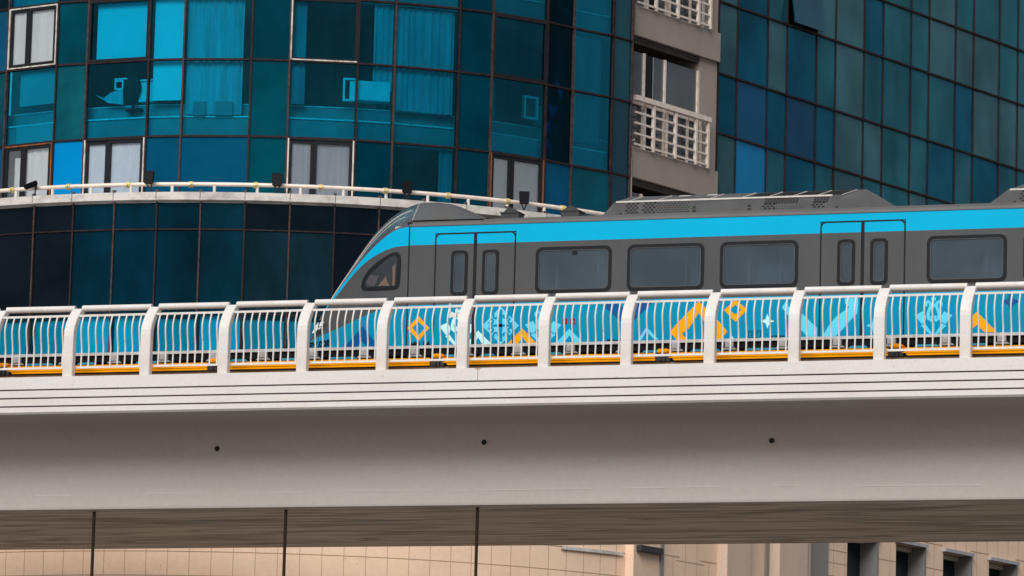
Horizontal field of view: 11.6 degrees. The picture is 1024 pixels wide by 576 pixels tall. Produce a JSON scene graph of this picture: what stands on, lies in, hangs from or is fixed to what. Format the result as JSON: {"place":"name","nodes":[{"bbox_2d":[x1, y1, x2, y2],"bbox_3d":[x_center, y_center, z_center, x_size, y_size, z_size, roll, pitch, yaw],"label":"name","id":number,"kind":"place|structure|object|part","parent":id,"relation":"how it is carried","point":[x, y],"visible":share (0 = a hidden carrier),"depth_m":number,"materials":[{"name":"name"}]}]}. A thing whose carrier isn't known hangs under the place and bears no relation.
{"place":"outdoors","nodes":[
{"label":"outdoors","id":0,"kind":"place"},
{"bbox_2d":[715,0,1023,205],"bbox_3d":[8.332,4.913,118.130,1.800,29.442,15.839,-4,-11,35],"label":"glass office facade","id":1,"kind":"structure","parent":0,"point":[906,102],"depth_m":118.30,"materials":[{"name":"blue glass"}]},
{"label":"ground","id":2,"kind":"structure","parent":0,"visible":0},
{"bbox_2d":[90,512,95,575],"bbox_3d":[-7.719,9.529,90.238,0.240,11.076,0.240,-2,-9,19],"label":"support pole","id":3,"kind":"object","parent":2,"relation":"on","point":[92,544],"visible":1,"depth_m":90.96,"materials":[{"name":"grey metal"}]},
{"bbox_2d":[282,510,287,575],"bbox_3d":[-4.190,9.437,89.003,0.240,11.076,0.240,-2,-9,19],"label":"support pole","id":4,"kind":"object","parent":2,"relation":"on","point":[284,544],"visible":1,"depth_m":89.72,"materials":[{"name":"grey metal"}]},
{"bbox_2d":[0,0,634,215],"bbox_3d":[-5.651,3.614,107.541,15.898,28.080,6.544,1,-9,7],"label":"curved glass tower","id":5,"kind":"structure","parent":2,"relation":"on","point":[461,77],"depth_m":106.39,"materials":[{"name":"teal glass"}]},
{"bbox_2d":[2,142,51,197],"bbox_3d":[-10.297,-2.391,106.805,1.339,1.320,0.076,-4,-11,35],"label":"window","id":6,"kind":"structure","parent":5,"relation":"in","point":[23,148],"depth_m":106.89,"materials":[{"name":"black metal"}]},
{"bbox_2d":[7,3,57,69],"bbox_3d":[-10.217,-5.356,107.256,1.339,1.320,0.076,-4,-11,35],"label":"window","id":7,"kind":"structure","parent":5,"relation":"in","point":[29,10],"depth_m":107.31,"materials":[{"name":"white"}]},
{"bbox_2d":[96,88,123,104],"bbox_3d":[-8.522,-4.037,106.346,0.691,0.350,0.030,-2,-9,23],"label":"folded sheet","id":8,"kind":"object","parent":5,"relation":"on","point":[116,97],"visible":1,"depth_m":106.27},
{"bbox_2d":[82,137,144,193],"bbox_3d":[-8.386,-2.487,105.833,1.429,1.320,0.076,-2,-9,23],"label":"window","id":9,"kind":"structure","parent":5,"relation":"in","point":[108,143],"depth_m":105.91,"materials":[{"name":"white metal"}]},
{"bbox_2d":[114,78,127,89],"bbox_3d":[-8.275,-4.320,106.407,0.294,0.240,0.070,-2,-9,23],"label":"frame","id":10,"kind":"object","parent":5,"relation":"on","point":[118,80],"visible":1,"depth_m":106.39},
{"bbox_2d":[125,75,143,115],"bbox_3d":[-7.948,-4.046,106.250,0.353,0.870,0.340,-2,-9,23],"label":"office chair","id":11,"kind":"object","parent":5,"relation":"on","point":[133,87],"visible":1,"depth_m":106.11,"materials":[{"name":"teal plastic"}]},
{"bbox_2d":[138,79,157,103],"bbox_3d":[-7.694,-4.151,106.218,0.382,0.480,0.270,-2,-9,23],"label":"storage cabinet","id":12,"kind":"object","parent":5,"relation":"on","point":[142,98],"visible":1,"depth_m":106.12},
{"bbox_2d":[193,101,205,115],"bbox_3d":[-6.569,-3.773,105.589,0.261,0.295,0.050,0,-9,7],"label":"sill box","id":13,"kind":"object","parent":5,"relation":"attached to","point":[199,108],"visible":1,"depth_m":105.57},
{"bbox_2d":[215,101,232,115],"bbox_3d":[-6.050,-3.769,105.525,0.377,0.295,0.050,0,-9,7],"label":"sill box","id":14,"kind":"object","parent":5,"relation":"attached to","point":[223,108],"visible":1,"depth_m":105.50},
{"bbox_2d":[286,138,353,195],"bbox_3d":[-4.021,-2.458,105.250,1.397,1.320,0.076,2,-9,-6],"label":"window","id":15,"kind":"structure","parent":5,"relation":"in","point":[313,151],"depth_m":105.26,"materials":[{"name":"white"}]},
{"bbox_2d":[342,78,389,104],"bbox_3d":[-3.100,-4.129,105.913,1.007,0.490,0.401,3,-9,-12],"label":"window air conditioner","id":16,"kind":"object","parent":5,"relation":"attached to","point":[373,92],"depth_m":105.74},
{"bbox_2d":[489,153,543,212],"bbox_3d":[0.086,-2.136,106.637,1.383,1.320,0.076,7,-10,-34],"label":"window","id":17,"kind":"structure","parent":5,"relation":"in","point":[510,170],"depth_m":106.61,"materials":[{"name":"black metal"}]},
{"bbox_2d":[522,95,538,120],"bbox_3d":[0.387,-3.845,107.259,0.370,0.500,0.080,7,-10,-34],"label":"framed panel","id":18,"kind":"object","parent":5,"relation":"on","point":[529,107],"visible":1,"depth_m":107.27,"materials":[{"name":"teal"}]},
{"bbox_2d":[532,106,541,127],"bbox_3d":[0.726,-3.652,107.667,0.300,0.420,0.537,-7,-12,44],"label":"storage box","id":19,"kind":"object","parent":5,"relation":"on","point":[538,123],"visible":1,"depth_m":107.47,"materials":[{"name":"teal"}]},
{"bbox_2d":[0,189,703,575],"bbox_3d":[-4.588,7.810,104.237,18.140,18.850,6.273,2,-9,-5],"label":"tower podium","id":20,"kind":"object","parent":2,"relation":"on","point":[114,247],"visible":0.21,"depth_m":102.61,"materials":[{"name":"grey"}]},
{"bbox_2d":[23,180,37,194],"bbox_3d":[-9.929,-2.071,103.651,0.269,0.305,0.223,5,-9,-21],"label":"floodlight","id":21,"kind":"object","parent":20,"relation":"on","point":[31,185],"visible":1,"depth_m":103.59,"materials":[{"name":"black metal"}]},
{"bbox_2d":[144,171,154,191],"bbox_3d":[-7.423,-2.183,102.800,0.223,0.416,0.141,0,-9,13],"label":"floodlight","id":22,"kind":"object","parent":20,"relation":"on","point":[148,177],"visible":1,"depth_m":102.75,"materials":[{"name":"black metal"}]},
{"bbox_2d":[272,173,282,192],"bbox_3d":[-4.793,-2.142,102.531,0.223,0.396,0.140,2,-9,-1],"label":"floodlight","id":23,"kind":"object","parent":20,"relation":"on","point":[276,179],"visible":1,"depth_m":102.47,"materials":[{"name":"black metal"}]},
{"bbox_2d":[0,181,604,214],"bbox_3d":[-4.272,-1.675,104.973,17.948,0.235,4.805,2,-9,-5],"label":"terrace railing","id":24,"kind":"object","parent":20,"relation":"on","point":[320,187],"visible":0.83,"depth_m":103.07,"materials":[{"name":"white metal"}]},
{"bbox_2d":[402,180,412,199],"bbox_3d":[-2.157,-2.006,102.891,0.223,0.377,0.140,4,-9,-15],"label":"floodlight","id":25,"kind":"object","parent":20,"relation":"on","point":[406,187],"visible":1,"depth_m":102.84,"materials":[{"name":"black metal"}]},
{"bbox_2d":[519,191,529,209],"bbox_3d":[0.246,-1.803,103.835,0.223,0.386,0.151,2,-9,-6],"label":"floodlight","id":26,"kind":"object","parent":20,"relation":"on","point":[523,197],"visible":1,"depth_m":103.78,"materials":[{"name":"black metal"}]},
{"bbox_2d":[474,507,478,575],"bbox_3d":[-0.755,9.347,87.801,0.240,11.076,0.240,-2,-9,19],"label":"support pole","id":27,"kind":"object","parent":2,"relation":"on","point":[476,542],"visible":1,"depth_m":88.52,"materials":[{"name":"grey metal"}]},
{"bbox_2d":[0,355,1023,549],"bbox_3d":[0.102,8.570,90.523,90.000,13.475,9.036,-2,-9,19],"label":"viaduct","id":28,"kind":"object","parent":2,"relation":"on","point":[887,449],"visible":1,"depth_m":88.45,"materials":[{"name":"paint"}]},
{"bbox_2d":[0,363,11,375],"bbox_3d":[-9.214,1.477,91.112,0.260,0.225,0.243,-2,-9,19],"label":"board bracket","id":29,"kind":"object","parent":28,"relation":"attached to","point":[4,373],"visible":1,"depth_m":91.07,"materials":[{"name":"grey metal"}]},
{"bbox_2d":[7,363,207,373],"bbox_3d":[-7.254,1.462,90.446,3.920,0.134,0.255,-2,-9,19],"label":"guard board","id":30,"kind":"object","parent":28,"relation":"on","point":[93,370],"visible":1,"depth_m":90.31,"materials":[{"name":"orange plastic"}]},
{"bbox_2d":[208,358,217,371],"bbox_3d":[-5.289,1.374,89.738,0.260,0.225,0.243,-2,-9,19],"label":"board bracket","id":31,"kind":"object","parent":28,"relation":"attached to","point":[212,368],"visible":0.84,"depth_m":89.70,"materials":[{"name":"grey metal"}]},
{"bbox_2d":[230,358,430,369],"bbox_3d":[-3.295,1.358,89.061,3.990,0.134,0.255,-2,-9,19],"label":"guard board","id":32,"kind":"object","parent":28,"relation":"on","point":[330,365],"visible":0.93,"depth_m":88.91,"materials":[{"name":"orange plastic"}]},
{"bbox_2d":[430,354,446,366],"bbox_3d":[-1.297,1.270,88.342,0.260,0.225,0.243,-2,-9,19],"label":"board bracket","id":33,"kind":"object","parent":28,"relation":"attached to","point":[437,363],"visible":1,"depth_m":88.29,"materials":[{"name":"grey metal"}]},
{"bbox_2d":[0,281,1023,375],"bbox_3d":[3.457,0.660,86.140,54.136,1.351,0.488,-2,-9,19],"label":"bridge railing","id":34,"kind":"object","parent":28,"relation":"on","point":[462,338],"visible":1,"depth_m":87.29,"materials":[{"name":"white metal"}]},
{"bbox_2d":[0,332,1023,375],"bbox_3d":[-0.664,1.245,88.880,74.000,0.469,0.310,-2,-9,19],"label":"conductor rail","id":35,"kind":"object","parent":28,"relation":"on","point":[904,339],"visible":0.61,"depth_m":88.53,"materials":[{"name":"metal"}]},
{"bbox_2d":[442,353,656,364],"bbox_3d":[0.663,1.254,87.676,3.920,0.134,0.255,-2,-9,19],"label":"guard board","id":36,"kind":"object","parent":28,"relation":"on","point":[564,360],"visible":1,"depth_m":87.52,"materials":[{"name":"orange plastic"}]},
{"bbox_2d":[656,349,671,361],"bbox_3d":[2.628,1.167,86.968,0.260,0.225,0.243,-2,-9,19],"label":"board bracket","id":37,"kind":"object","parent":28,"relation":"attached to","point":[663,358],"visible":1,"depth_m":86.92,"materials":[{"name":"grey metal"}]},
{"bbox_2d":[309,184,1023,347],"bbox_3d":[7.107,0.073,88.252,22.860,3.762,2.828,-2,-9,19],"label":"metro train","id":38,"kind":"object","parent":28,"relation":"on","point":[801,240],"visible":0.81,"depth_m":88.69,"materials":[{"name":"grey metal"}]},
{"bbox_3d":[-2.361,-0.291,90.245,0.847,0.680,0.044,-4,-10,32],"label":"cab window","id":39,"kind":"part","parent":38,"relation":"part of","materials":[{"name":"black glass"}]},
{"bbox_3d":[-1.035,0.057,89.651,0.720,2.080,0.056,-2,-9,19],"label":"door leaf","id":40,"kind":"part","parent":38,"relation":"part of","materials":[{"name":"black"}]},
{"bbox_3d":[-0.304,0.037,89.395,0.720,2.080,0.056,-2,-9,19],"label":"door leaf","id":41,"kind":"part","parent":38,"relation":"part of","materials":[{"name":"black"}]},
{"bbox_3d":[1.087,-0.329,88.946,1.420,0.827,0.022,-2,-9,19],"label":"window","id":42,"kind":"part","parent":38,"relation":"part of","materials":[{"name":"black"}]},
{"bbox_3d":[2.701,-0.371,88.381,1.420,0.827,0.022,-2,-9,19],"label":"window","id":43,"kind":"part","parent":38,"relation":"part of","materials":[{"name":"black"}]},
{"bbox_3d":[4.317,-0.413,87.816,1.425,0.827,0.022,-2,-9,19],"label":"window","id":44,"kind":"part","parent":38,"relation":"part of","materials":[{"name":"black"}]},
{"bbox_3d":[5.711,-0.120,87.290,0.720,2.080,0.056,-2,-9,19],"label":"door leaf","id":45,"kind":"part","parent":38,"relation":"part of","materials":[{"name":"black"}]},
{"bbox_3d":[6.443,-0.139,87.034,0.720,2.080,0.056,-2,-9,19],"label":"door leaf","id":46,"kind":"part","parent":38,"relation":"part of","materials":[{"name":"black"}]},
{"bbox_3d":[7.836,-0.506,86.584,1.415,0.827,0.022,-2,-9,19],"label":"window","id":47,"kind":"part","parent":38,"relation":"part of","materials":[{"name":"black"}]},
{"bbox_3d":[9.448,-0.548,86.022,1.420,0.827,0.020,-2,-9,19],"label":"window","id":48,"kind":"part","parent":38,"relation":"part of","materials":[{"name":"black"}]},
{"bbox_2d":[668,348,888,359],"bbox_3d":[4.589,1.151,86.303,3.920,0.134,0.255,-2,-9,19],"label":"guard board","id":49,"kind":"object","parent":28,"relation":"on","point":[807,355],"visible":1,"depth_m":86.21,"materials":[{"name":"orange plastic"}]},
{"bbox_2d":[888,344,904,356],"bbox_3d":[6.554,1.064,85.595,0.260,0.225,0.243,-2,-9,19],"label":"board bracket","id":50,"kind":"object","parent":28,"relation":"attached to","point":[896,353],"visible":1,"depth_m":85.55,"materials":[{"name":"grey metal"}]},
{"bbox_2d":[902,345,1023,354],"bbox_3d":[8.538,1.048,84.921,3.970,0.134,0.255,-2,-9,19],"label":"guard board","id":51,"kind":"object","parent":28,"relation":"on","point":[988,351],"visible":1,"depth_m":85.14,"materials":[{"name":"orange plastic"}]},
{"bbox_2d":[599,0,720,196],"bbox_3d":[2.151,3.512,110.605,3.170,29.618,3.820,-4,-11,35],"label":"beige apartment block","id":52,"kind":"structure","parent":2,"relation":"on","point":[677,47],"depth_m":111.08,"materials":[{"name":"grey concrete"}]},
{"bbox_2d":[632,192,645,196],"bbox_3d":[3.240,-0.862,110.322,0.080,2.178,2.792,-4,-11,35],"label":"window","id":53,"kind":"structure","parent":52,"relation":"in","point":[633,194],"depth_m":109.71,"materials":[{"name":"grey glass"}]},
{"bbox_2d":[631,51,698,163],"bbox_3d":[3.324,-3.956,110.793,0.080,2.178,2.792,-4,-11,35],"label":"window","id":54,"kind":"structure","parent":52,"relation":"in","point":[673,84],"depth_m":110.85,"materials":[{"name":"grey glass"}]},
{"bbox_2d":[635,0,700,25],"bbox_3d":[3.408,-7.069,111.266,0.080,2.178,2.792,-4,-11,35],"label":"window","id":55,"kind":"structure","parent":52,"relation":"in","point":[661,4],"depth_m":111.48,"materials":[{"name":"grey glass"}]},
{"bbox_2d":[625,541,1023,575],"bbox_3d":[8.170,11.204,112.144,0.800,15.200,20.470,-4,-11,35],"label":"stone lower wing","id":56,"kind":"structure","parent":2,"relation":"on","point":[1005,558],"depth_m":111.29,"materials":[{"name":"beige stone"}]},
{"bbox_2d":[847,543,878,575],"bbox_3d":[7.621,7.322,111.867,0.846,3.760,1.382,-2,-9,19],"label":"window","id":57,"kind":"structure","parent":56,"relation":"in","point":[862,558],"depth_m":112.57,"materials":[{"name":"grey glass"}]},
{"bbox_2d":[896,542,928,575],"bbox_3d":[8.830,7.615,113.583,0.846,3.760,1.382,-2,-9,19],"label":"window","id":58,"kind":"structure","parent":56,"relation":"in","point":[909,561],"depth_m":114.26,"materials":[{"name":"grey concrete"}]},
{"bbox_2d":[942,548,974,575],"bbox_3d":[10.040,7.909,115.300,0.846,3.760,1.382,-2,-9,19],"label":"window","id":59,"kind":"structure","parent":56,"relation":"in","point":[952,566],"depth_m":115.98,"materials":[{"name":"grey concrete"}]},
{"bbox_2d":[988,557,1019,575],"bbox_3d":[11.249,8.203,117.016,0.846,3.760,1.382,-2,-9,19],"label":"window","id":60,"kind":"structure","parent":56,"relation":"in","point":[1010,569],"depth_m":117.69,"materials":[{"name":"grey concrete"}]}
]}

